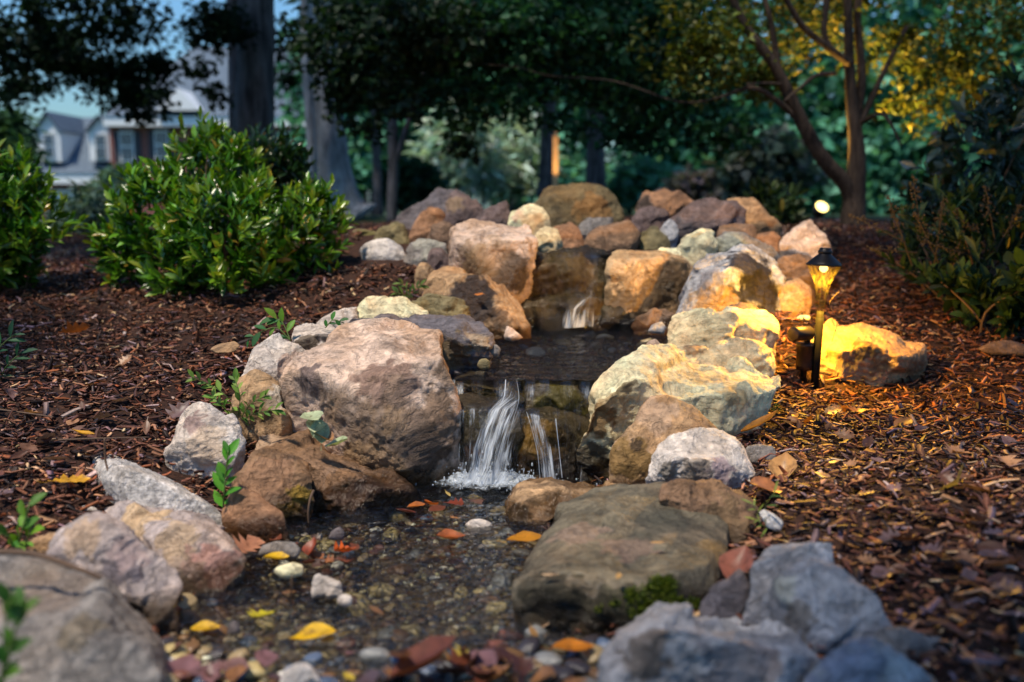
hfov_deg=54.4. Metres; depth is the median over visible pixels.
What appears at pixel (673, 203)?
boulder
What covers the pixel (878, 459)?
fallen leaf
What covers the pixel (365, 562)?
pebble
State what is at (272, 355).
boulder
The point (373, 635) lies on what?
pebble
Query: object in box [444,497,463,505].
fallen leaf
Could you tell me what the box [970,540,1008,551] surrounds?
fallen leaf
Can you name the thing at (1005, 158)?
shrub
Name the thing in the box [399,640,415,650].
pebble
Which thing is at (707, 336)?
boulder
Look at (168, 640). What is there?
pebble
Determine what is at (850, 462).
fallen leaf
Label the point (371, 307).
boulder
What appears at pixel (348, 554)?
pebble
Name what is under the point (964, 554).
fallen leaf
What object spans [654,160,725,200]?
shrub
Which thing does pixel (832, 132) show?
tree
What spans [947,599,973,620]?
fallen leaf
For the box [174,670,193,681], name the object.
pebble
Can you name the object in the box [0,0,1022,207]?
sky
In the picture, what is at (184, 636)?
gravel
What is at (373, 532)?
pebble
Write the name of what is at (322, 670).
pebble
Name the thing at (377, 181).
tree
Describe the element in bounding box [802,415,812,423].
fallen leaf
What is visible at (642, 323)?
boulder
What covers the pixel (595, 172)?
tree
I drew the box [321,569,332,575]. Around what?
pebble
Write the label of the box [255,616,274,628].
pebble
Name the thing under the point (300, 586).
pebble
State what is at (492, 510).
pebble
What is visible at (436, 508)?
fallen leaf
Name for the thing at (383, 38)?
tree
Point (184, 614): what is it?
pebble
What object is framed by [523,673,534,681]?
pebble
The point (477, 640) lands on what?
pebble
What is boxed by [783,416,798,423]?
fallen leaf
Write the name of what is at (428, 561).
pebble
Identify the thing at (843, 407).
fallen leaf
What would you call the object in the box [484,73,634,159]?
tree
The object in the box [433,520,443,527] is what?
pebble
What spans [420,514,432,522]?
pebble
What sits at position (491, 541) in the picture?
pebble
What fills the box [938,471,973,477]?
fallen leaf
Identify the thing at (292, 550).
stone
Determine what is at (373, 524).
pebble
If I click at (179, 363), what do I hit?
fallen leaf
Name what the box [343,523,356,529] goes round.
pebble
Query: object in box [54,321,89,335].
fallen leaf
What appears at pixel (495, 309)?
boulder
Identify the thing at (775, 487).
weed
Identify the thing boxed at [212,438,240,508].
seedling
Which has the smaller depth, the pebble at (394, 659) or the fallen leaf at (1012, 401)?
the pebble at (394, 659)
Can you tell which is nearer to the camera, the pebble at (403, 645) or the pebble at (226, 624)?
the pebble at (403, 645)
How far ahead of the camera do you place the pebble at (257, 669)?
1.69 m
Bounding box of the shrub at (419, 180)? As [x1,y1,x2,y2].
[368,156,450,212]
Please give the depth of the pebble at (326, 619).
2.02 m
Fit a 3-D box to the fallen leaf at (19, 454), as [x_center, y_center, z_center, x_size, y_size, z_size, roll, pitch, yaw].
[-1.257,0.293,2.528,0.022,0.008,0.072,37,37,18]
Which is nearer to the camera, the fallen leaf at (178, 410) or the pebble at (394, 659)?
the pebble at (394, 659)
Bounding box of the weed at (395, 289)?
[390,278,428,298]
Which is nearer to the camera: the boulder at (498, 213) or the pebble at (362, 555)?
the pebble at (362, 555)
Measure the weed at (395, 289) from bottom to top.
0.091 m
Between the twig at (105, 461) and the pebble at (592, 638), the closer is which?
the pebble at (592, 638)
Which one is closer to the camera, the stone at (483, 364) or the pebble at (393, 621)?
the pebble at (393, 621)
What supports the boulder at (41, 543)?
on the ground
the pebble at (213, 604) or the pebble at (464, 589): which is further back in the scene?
the pebble at (464, 589)
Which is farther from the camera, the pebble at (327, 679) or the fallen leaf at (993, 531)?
the fallen leaf at (993, 531)
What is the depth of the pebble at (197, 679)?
1.63 m
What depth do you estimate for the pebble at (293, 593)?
2.17 m
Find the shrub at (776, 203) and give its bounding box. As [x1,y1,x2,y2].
[741,174,810,226]
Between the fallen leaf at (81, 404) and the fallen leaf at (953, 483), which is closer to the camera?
the fallen leaf at (953, 483)
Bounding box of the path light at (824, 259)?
[806,248,841,389]
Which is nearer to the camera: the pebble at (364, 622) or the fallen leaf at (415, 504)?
the pebble at (364, 622)
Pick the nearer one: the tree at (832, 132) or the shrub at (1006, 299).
the shrub at (1006, 299)
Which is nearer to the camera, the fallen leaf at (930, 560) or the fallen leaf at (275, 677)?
the fallen leaf at (275, 677)
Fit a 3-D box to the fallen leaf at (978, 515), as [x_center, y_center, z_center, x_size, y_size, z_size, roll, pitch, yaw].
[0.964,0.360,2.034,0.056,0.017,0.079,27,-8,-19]
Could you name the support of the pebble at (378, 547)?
on the ground
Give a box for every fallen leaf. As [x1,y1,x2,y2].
[0,488,13,494]
[4,449,29,461]
[5,388,17,400]
[19,443,37,451]
[24,408,39,412]
[36,430,54,447]
[39,474,90,482]
[40,456,66,459]
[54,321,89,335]
[66,418,78,424]
[67,354,77,363]
[69,424,90,433]
[71,428,95,437]
[79,401,84,410]
[81,434,95,437]
[89,411,110,418]
[109,396,129,400]
[117,355,131,364]
[119,405,129,413]
[143,418,150,433]
[165,400,189,422]
[167,654,200,678]
[169,362,188,364]
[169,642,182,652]
[184,620,220,631]
[190,660,225,681]
[217,656,250,671]
[225,665,246,681]
[231,533,265,552]
[246,609,274,617]
[255,646,278,666]
[259,673,280,680]
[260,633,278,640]
[262,552,288,559]
[269,534,281,540]
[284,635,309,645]
[289,622,348,639]
[302,537,315,559]
[302,560,315,563]
[308,550,317,559]
[310,532,320,539]
[311,559,324,568]
[314,552,323,558]
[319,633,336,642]
[320,554,337,563]
[329,541,355,553]
[333,645,359,655]
[343,671,354,679]
[347,543,359,549]
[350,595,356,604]
[356,669,379,681]
[368,605,385,617]
[382,665,405,679]
[387,635,456,679]
[389,650,411,657]
[395,508,415,512]
[407,501,426,506]
[415,671,444,681]
[424,499,437,504]
[429,505,444,510]
[429,661,471,673]
[435,529,464,538]
[443,645,479,666]
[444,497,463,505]
[451,649,478,674]
[452,644,469,655]
[459,646,480,668]
[467,494,482,498]
[467,668,497,681]
[468,499,484,503]
[469,669,494,676]
[472,660,512,681]
[473,649,502,668]
[494,647,516,660]
[499,530,541,541]
[501,654,543,676]
[511,665,524,681]
[529,622,537,636]
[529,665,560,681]
[541,573,558,575]
[542,638,594,650]
[563,676,595,681]
[719,545,752,577]
[738,409,777,437]
[742,476,783,492]
[768,451,797,478]
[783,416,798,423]
[788,411,798,416]
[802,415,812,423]
[813,471,830,476]
[824,406,839,413]
[825,422,832,428]
[830,427,854,439]
[832,403,841,409]
[832,443,849,458]
[832,535,859,547]
[840,405,848,411]
[841,456,857,467]
[844,405,859,411]
[847,405,867,413]
[852,553,877,563]
[857,490,876,494]
[859,435,872,450]
[864,501,892,513]
[870,565,893,577]
[871,457,884,462]
[877,526,902,545]
[886,484,901,492]
[888,563,908,573]
[891,534,924,540]
[894,417,911,425]
[914,425,928,430]
[919,540,945,554]
[922,558,935,561]
[937,470,954,482]
[938,464,963,490]
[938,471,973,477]
[944,441,961,452]
[947,553,963,568]
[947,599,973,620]
[952,450,972,452]
[953,485,965,488]
[954,545,978,568]
[959,574,983,592]
[961,492,978,499]
[961,567,977,579]
[962,483,995,491]
[968,508,996,522]
[969,397,994,407]
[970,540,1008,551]
[972,549,1011,557]
[979,526,1014,536]
[979,552,1022,566]
[986,573,1023,582]
[986,578,1020,597]
[989,578,1023,600]
[996,455,1023,470]
[1001,436,1017,445]
[1007,398,1020,408]
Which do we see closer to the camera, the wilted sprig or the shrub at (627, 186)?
the wilted sprig
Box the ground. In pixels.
[0,208,1023,681]
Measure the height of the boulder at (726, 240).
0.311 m
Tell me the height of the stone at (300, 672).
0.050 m
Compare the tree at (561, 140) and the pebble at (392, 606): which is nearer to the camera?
the pebble at (392, 606)
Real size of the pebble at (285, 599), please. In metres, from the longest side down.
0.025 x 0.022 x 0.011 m
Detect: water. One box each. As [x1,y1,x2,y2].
[162,476,614,681]
[453,329,667,380]
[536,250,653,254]
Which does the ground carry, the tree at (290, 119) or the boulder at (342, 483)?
the tree at (290, 119)
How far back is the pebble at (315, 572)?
2.28 m
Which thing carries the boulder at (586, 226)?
on the ground
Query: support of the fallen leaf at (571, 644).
on the water at (393, 581)
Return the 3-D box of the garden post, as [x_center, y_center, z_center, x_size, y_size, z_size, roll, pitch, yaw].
[0.515,-2.028,11.833,0.077,0.933,0.077,0,8,0]
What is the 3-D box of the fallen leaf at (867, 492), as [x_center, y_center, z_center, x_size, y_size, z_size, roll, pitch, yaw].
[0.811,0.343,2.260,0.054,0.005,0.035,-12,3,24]
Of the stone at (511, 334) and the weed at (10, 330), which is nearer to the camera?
the weed at (10, 330)
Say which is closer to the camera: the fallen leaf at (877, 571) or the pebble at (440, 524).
the fallen leaf at (877, 571)
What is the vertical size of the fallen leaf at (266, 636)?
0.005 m
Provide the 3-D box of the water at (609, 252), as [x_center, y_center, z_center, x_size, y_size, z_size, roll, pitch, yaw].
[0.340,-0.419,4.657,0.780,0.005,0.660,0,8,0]
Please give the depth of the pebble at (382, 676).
1.67 m
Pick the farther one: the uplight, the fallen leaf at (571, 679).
the uplight
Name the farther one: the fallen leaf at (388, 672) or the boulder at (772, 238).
the boulder at (772, 238)
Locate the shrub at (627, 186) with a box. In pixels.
[606,152,685,210]
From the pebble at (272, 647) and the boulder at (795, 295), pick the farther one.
the boulder at (795, 295)
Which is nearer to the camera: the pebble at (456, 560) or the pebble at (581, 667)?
the pebble at (581, 667)
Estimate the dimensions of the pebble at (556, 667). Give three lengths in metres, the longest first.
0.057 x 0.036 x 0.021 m
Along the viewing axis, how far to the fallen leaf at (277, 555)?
2.17 m
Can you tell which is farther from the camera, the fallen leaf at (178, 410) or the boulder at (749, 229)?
the boulder at (749, 229)
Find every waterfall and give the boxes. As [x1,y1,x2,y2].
[448,393,553,486]
[565,301,584,327]
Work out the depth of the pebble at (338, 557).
2.36 m
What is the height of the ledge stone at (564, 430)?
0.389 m
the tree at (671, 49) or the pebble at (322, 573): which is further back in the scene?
the tree at (671, 49)
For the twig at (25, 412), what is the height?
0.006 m
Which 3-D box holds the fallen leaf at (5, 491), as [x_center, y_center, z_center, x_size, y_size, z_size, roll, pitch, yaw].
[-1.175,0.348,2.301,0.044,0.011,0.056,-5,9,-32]
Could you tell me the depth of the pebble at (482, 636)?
1.88 m
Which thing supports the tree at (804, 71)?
on the ground
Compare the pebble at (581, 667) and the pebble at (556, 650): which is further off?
the pebble at (556, 650)
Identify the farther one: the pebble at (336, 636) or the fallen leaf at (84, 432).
the fallen leaf at (84, 432)
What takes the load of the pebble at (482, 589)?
on the ground
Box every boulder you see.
[0,555,167,681]
[29,532,54,553]
[46,511,183,634]
[92,454,221,524]
[104,500,246,603]
[163,402,246,486]
[221,483,289,551]
[230,369,292,447]
[231,448,314,535]
[242,333,304,405]
[254,429,421,523]
[279,317,462,503]
[291,321,334,349]
[316,307,357,327]
[348,313,495,380]
[349,229,375,235]
[357,296,428,318]
[359,238,405,259]
[373,221,408,243]
[396,187,464,228]
[403,238,447,265]
[409,207,445,242]
[411,293,470,316]
[414,262,433,293]
[422,266,530,338]
[427,221,452,252]
[427,247,448,269]
[443,188,483,225]
[448,218,537,303]
[475,200,509,224]
[505,477,614,527]
[508,203,550,234]
[511,481,729,637]
[521,292,603,330]
[528,245,609,298]
[534,182,624,226]
[534,226,562,251]
[553,222,583,247]
[576,343,781,484]
[578,217,613,240]
[584,220,641,250]
[597,602,820,681]
[599,304,635,330]
[604,249,692,318]
[609,395,716,484]
[631,205,668,232]
[631,308,675,334]
[635,188,693,218]
[638,226,670,249]
[645,427,755,488]
[658,247,682,255]
[658,478,760,542]
[660,219,678,247]
[667,306,779,377]
[670,197,746,246]
[676,244,785,315]
[677,228,718,265]
[697,568,750,618]
[715,231,780,260]
[716,223,755,238]
[727,197,781,236]
[729,302,759,309]
[742,541,893,653]
[756,231,781,252]
[777,253,819,305]
[778,278,811,316]
[779,219,831,287]
[803,635,936,681]
[811,318,927,385]
[875,626,944,661]
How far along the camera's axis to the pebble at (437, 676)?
1.66 m
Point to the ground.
(356, 260)
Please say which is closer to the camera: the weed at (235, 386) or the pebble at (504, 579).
the pebble at (504, 579)
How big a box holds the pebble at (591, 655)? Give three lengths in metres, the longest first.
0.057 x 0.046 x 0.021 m
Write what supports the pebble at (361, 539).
on the gravel
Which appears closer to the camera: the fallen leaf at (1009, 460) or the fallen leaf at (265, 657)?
the fallen leaf at (265, 657)
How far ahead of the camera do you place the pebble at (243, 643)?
1.84 m
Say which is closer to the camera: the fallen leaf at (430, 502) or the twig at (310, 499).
the twig at (310, 499)
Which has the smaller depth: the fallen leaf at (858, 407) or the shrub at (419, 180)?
the fallen leaf at (858, 407)
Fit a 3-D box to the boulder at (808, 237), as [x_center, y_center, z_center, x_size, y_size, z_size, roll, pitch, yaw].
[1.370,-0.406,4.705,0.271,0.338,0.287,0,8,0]
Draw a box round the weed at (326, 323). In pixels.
[324,311,348,327]
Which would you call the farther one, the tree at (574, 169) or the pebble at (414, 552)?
the tree at (574, 169)
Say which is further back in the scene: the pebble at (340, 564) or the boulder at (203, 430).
the boulder at (203, 430)
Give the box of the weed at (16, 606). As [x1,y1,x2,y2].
[0,583,40,681]
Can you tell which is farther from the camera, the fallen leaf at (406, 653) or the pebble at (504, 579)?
the pebble at (504, 579)
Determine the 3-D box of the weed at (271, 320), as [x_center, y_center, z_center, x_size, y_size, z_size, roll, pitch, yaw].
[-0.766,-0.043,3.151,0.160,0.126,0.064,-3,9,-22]
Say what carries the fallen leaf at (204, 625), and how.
on the water at (393, 581)
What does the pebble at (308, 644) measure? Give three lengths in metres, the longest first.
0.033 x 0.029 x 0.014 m
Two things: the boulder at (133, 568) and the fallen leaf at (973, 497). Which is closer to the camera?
the boulder at (133, 568)
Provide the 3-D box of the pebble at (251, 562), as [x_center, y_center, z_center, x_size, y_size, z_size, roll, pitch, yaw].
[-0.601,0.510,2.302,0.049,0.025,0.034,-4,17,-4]
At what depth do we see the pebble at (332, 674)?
1.70 m
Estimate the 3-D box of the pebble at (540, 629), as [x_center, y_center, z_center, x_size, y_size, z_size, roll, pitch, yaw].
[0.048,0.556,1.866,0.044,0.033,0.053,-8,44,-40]
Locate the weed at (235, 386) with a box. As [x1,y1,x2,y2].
[186,367,285,424]
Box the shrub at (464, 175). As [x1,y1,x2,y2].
[402,99,516,207]
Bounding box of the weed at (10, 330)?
[0,320,37,376]
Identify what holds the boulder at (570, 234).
on the ground
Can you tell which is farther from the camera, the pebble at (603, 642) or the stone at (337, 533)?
the stone at (337, 533)
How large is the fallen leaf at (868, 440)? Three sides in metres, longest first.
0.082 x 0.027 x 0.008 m
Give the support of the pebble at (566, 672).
on the gravel
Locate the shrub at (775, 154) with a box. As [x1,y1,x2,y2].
[701,122,829,200]
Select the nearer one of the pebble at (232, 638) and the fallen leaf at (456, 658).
the fallen leaf at (456, 658)
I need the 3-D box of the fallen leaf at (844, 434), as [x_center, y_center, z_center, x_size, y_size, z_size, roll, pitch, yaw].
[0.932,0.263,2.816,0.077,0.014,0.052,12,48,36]
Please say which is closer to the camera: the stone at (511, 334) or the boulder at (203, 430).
the boulder at (203, 430)
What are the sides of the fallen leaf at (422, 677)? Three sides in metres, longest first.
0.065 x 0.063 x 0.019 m
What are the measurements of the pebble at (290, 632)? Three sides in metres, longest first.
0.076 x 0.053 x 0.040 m
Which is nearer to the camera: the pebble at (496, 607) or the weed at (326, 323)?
the pebble at (496, 607)
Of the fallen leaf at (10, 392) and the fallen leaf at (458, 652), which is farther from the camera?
the fallen leaf at (10, 392)
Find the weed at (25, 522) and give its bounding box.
[0,492,46,549]
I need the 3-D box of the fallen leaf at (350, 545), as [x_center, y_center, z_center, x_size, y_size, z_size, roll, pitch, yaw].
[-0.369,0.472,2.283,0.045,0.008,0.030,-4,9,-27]
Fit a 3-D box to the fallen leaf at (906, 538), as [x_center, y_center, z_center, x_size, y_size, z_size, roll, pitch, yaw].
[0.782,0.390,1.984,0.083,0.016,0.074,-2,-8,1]
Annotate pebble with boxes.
[161,636,178,644]
[165,643,189,658]
[165,671,179,681]
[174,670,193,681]
[178,593,199,612]
[178,610,201,626]
[184,640,199,653]
[193,646,211,654]
[193,676,203,681]
[194,654,201,660]
[203,624,227,645]
[205,598,218,606]
[206,647,225,659]
[216,609,231,618]
[222,668,248,681]
[223,620,239,626]
[223,633,242,643]
[228,648,249,659]
[241,634,258,646]
[244,550,262,560]
[245,559,262,566]
[245,660,275,680]
[246,645,263,650]
[252,563,265,568]
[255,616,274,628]
[260,641,274,646]
[263,646,278,652]
[267,573,281,579]
[274,630,300,647]
[278,597,288,602]
[278,638,297,651]
[282,590,297,595]
[293,583,310,591]
[297,552,308,559]
[298,652,322,666]
[299,535,320,543]
[301,638,314,646]
[304,592,321,604]
[305,568,321,574]
[316,646,337,658]
[316,666,329,673]
[317,539,334,550]
[317,618,332,623]
[319,676,339,681]
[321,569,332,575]
[321,652,329,663]
[321,672,335,676]
[326,656,346,666]
[328,544,343,554]
[330,633,340,641]
[331,560,343,571]
[333,555,347,561]
[335,636,356,649]
[336,591,371,615]
[342,550,355,559]
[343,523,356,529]
[346,616,367,630]
[346,669,363,677]
[352,537,364,545]
[357,553,369,560]
[358,646,391,666]
[362,560,372,564]
[366,520,386,526]
[367,583,395,598]
[368,631,378,637]
[369,530,379,538]
[369,550,378,554]
[370,527,381,532]
[371,536,381,543]
[372,544,384,551]
[374,638,396,649]
[376,625,394,639]
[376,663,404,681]
[380,619,397,627]
[382,528,397,543]
[384,537,392,542]
[384,602,395,611]
[388,564,412,575]
[389,511,408,522]
[390,574,401,582]
[390,657,418,673]
[391,628,408,642]
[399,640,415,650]
[401,525,414,532]
[401,624,421,635]
[409,549,420,559]
[414,555,439,563]
[419,664,435,674]
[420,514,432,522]
[426,672,445,681]
[428,500,443,507]
[429,576,439,580]
[433,510,449,521]
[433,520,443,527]
[433,660,443,665]
[434,545,450,554]
[438,662,455,681]
[440,530,462,539]
[444,630,458,637]
[448,638,468,646]
[450,557,464,563]
[454,585,467,599]
[459,631,473,641]
[468,619,477,624]
[470,634,487,643]
[472,587,485,594]
[472,638,487,648]
[477,594,499,603]
[482,537,507,548]
[482,639,509,649]
[485,601,506,614]
[489,506,505,516]
[489,673,507,681]
[490,569,512,592]
[496,629,523,641]
[498,527,517,536]
[504,665,515,675]
[505,647,526,657]
[512,548,531,559]
[516,636,539,656]
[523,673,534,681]
[524,625,549,643]
[533,659,543,667]
[534,651,562,665]
[540,673,556,681]
[544,636,564,645]
[549,664,563,680]
[553,641,568,655]
[556,665,576,681]
[564,658,591,674]
[565,650,579,657]
[579,643,602,663]
[580,634,599,643]
[581,677,597,681]
[588,668,597,679]
[596,637,610,648]
[641,338,654,341]
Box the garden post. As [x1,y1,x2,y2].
[552,132,558,185]
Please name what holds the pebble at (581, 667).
on the gravel
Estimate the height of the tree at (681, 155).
4.166 m
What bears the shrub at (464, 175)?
on the ground
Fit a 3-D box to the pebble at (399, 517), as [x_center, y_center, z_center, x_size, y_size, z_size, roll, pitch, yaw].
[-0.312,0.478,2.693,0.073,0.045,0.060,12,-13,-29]
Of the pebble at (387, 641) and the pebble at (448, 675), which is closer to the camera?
the pebble at (448, 675)
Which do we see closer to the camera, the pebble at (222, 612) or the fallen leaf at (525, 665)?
the fallen leaf at (525, 665)
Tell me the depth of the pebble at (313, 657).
1.76 m
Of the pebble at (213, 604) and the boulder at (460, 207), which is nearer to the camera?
the pebble at (213, 604)
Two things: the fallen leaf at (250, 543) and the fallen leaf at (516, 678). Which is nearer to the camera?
the fallen leaf at (516, 678)
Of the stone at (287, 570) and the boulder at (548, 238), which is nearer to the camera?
the stone at (287, 570)
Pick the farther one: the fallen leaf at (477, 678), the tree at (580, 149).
the tree at (580, 149)
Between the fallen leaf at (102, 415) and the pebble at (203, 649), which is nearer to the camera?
the pebble at (203, 649)
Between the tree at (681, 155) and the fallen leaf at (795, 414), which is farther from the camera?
the tree at (681, 155)
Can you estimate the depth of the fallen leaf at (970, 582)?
1.76 m
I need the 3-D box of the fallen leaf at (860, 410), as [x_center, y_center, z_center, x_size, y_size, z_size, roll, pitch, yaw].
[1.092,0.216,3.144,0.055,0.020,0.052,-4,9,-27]
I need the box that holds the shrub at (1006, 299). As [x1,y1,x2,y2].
[927,247,1023,339]
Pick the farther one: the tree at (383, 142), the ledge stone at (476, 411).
the tree at (383, 142)
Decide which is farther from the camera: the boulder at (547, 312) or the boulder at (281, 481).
the boulder at (547, 312)
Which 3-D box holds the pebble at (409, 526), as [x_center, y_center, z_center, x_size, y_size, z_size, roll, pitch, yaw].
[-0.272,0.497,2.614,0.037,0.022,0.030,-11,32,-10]
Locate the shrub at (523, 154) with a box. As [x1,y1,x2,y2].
[475,99,569,211]
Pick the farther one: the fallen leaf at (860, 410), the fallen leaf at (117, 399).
the fallen leaf at (860, 410)
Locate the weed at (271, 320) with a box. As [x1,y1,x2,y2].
[244,307,294,347]
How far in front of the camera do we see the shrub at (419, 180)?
14.55 m
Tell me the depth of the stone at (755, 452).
2.69 m
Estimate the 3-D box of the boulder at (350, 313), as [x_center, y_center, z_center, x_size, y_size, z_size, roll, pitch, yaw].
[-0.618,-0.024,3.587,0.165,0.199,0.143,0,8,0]
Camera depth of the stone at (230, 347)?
3.25 m
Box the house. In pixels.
[34,47,368,219]
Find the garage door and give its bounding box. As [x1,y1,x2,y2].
[50,190,76,216]
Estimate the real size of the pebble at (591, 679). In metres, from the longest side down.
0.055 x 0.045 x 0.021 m
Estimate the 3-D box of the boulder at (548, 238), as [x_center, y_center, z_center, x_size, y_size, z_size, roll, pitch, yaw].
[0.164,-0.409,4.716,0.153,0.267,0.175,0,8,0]
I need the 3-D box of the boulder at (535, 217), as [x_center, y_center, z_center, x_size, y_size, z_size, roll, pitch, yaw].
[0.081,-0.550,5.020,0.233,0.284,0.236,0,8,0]
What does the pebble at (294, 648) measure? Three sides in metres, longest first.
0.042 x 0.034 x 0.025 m
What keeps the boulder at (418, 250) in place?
on the ground
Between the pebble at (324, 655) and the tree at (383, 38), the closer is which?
the pebble at (324, 655)
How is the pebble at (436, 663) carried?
on the gravel
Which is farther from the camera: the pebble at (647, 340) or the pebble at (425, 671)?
the pebble at (647, 340)
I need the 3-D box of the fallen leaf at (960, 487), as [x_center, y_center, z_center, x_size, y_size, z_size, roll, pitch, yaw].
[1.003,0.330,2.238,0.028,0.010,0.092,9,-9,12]
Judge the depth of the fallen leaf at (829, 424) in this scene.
2.94 m
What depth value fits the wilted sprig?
2.68 m
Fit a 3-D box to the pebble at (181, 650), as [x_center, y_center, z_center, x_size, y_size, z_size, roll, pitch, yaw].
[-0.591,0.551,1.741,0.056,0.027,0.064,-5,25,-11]
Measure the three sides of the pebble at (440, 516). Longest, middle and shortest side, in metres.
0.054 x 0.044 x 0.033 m
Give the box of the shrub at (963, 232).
[848,170,1023,310]
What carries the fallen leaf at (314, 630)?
on the water at (393, 581)
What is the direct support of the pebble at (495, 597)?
on the ground
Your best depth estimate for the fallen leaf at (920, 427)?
2.88 m
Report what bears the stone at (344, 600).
in the water at (393, 581)
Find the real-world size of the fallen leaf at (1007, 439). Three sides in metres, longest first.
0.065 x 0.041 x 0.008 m
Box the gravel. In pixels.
[169,500,604,681]
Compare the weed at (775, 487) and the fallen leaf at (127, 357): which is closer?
the weed at (775, 487)
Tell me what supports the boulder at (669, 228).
on the boulder at (654, 238)
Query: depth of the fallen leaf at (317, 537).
2.35 m
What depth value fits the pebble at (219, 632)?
1.85 m
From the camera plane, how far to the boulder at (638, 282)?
4.17 m
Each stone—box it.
[210,341,239,353]
[227,620,239,634]
[259,541,300,558]
[274,562,303,578]
[280,663,319,681]
[311,573,341,599]
[329,527,344,539]
[337,594,352,607]
[453,371,525,413]
[458,392,524,504]
[464,519,491,532]
[477,358,489,369]
[490,344,500,356]
[504,326,522,340]
[512,406,593,485]
[519,380,594,418]
[646,339,659,344]
[648,322,665,333]
[746,444,775,464]
[759,509,782,530]
[797,315,809,320]
[978,340,1023,356]
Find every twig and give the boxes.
[0,409,53,417]
[0,549,101,579]
[58,437,148,440]
[104,438,109,495]
[290,575,291,604]
[307,490,314,523]
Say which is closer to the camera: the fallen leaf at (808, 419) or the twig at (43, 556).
the twig at (43, 556)
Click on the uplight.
(819, 209)
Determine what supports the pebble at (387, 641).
on the ground
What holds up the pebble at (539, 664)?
on the gravel
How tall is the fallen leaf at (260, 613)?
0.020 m
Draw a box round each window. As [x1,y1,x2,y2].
[119,131,134,161]
[154,130,168,158]
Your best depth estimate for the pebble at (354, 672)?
1.70 m
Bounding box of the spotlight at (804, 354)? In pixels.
[788,326,814,382]
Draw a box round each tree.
[0,0,302,207]
[0,105,54,211]
[275,19,454,214]
[277,0,498,221]
[283,0,451,214]
[284,114,381,200]
[300,0,317,179]
[309,0,375,219]
[357,108,446,190]
[389,0,1023,226]
[423,0,638,196]
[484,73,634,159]
[488,151,636,213]
[507,0,761,186]
[527,63,708,213]
[611,27,796,198]
[708,0,880,127]
[772,0,949,131]
[789,107,886,214]
[829,110,1002,214]
[842,0,1023,141]
[926,0,1023,208]
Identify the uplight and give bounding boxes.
[812,201,827,217]
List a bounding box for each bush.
[0,134,89,290]
[81,106,358,299]
[227,120,323,226]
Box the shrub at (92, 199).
[41,178,149,237]
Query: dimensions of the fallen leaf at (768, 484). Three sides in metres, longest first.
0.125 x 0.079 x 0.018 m
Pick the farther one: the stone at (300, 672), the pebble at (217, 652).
the pebble at (217, 652)
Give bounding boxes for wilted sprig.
[300,410,347,446]
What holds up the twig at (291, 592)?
in the water at (393, 581)
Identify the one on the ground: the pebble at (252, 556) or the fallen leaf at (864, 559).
the fallen leaf at (864, 559)
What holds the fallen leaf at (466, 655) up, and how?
on the fallen leaf at (487, 657)
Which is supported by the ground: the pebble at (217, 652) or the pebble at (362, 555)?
the pebble at (362, 555)
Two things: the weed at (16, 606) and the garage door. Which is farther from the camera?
the garage door
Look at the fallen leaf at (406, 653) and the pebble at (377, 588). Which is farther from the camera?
the pebble at (377, 588)
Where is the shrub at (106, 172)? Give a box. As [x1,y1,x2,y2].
[86,162,151,205]
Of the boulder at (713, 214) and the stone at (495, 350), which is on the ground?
the boulder at (713, 214)
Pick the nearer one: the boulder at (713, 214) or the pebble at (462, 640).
the pebble at (462, 640)
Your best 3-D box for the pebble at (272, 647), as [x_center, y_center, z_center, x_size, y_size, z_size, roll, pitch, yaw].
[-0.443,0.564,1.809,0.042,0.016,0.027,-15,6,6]
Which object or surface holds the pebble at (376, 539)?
on the ground
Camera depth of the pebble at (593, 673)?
1.67 m
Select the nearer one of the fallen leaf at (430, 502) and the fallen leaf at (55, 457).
the fallen leaf at (55, 457)
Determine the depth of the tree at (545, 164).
14.66 m
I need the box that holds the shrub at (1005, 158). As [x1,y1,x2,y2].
[883,60,1023,260]
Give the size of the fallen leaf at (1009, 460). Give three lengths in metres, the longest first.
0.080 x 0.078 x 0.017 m
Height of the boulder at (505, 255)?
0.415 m
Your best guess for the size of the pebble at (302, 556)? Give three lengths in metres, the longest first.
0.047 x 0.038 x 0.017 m
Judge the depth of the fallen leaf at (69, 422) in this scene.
2.82 m
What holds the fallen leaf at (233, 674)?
on the gravel
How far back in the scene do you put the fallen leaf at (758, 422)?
2.93 m
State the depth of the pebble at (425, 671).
1.70 m

